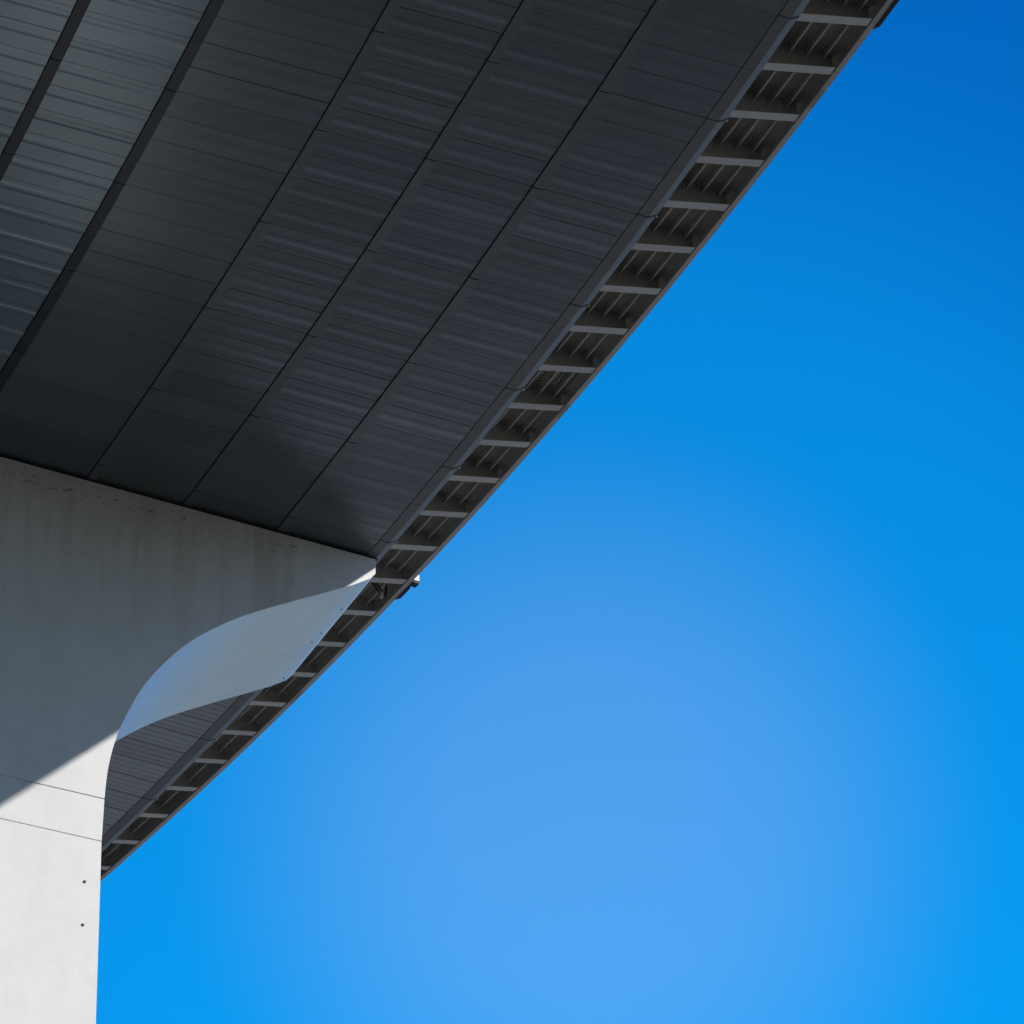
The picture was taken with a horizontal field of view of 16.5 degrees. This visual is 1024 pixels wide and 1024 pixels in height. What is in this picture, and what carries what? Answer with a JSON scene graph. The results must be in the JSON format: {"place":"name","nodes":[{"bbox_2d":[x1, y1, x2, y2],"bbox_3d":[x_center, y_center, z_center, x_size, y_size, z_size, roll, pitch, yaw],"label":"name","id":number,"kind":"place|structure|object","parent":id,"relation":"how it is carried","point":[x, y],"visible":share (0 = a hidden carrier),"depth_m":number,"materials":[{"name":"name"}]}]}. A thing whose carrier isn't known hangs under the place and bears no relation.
{"place":"outdoors","nodes":[
{"label":"outdoors","id":0,"kind":"place"},
{"bbox_2d":[96,0,1023,1023],"label":"sky","id":1,"kind":"structure","parent":0,"point":[711,711],"materials":[{"name":"blue"}]},
{"label":"ground","id":2,"kind":"structure","parent":0,"visible":0},
{"bbox_2d":[0,457,375,1023],"bbox_3d":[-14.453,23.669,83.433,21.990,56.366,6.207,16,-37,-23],"label":"bridge pier","id":3,"kind":"structure","parent":2,"relation":"on","point":[123,613],"depth_m":95.33,"materials":[{"name":"paint"}]},
{"bbox_2d":[0,0,893,881],"bbox_3d":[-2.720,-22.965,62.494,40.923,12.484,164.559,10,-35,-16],"label":"bridge deck","id":4,"kind":"structure","parent":3,"relation":"on","point":[388,284],"depth_m":89.45,"materials":[{"name":"metal"}]},
{"bbox_2d":[371,582,386,597],"bbox_3d":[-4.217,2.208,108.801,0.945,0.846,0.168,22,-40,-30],"label":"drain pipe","id":5,"kind":"object","parent":4,"relation":"attached to","point":[382,594],"visible":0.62,"depth_m":108.77,"materials":[{"name":"metal"}]},
{"bbox_2d":[395,584,409,599],"bbox_3d":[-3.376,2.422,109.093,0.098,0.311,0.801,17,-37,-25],"label":"cable casing","id":6,"kind":"object","parent":4,"relation":"attached to","point":[401,595],"visible":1,"depth_m":108.97,"materials":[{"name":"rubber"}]},
{"bbox_2d":[410,575,418,587],"bbox_3d":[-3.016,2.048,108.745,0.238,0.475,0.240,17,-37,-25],"label":"lamp box","id":7,"kind":"object","parent":4,"relation":"attached to","point":[414,583],"visible":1,"depth_m":108.60,"materials":[{"name":"white metal"}]},
{"bbox_2d":[873,0,898,28],"bbox_3d":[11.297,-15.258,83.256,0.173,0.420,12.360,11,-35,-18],"label":"cable casing","id":8,"kind":"object","parent":4,"relation":"attached to","point":[887,13],"visible":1,"depth_m":87.50,"materials":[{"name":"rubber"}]}
]}

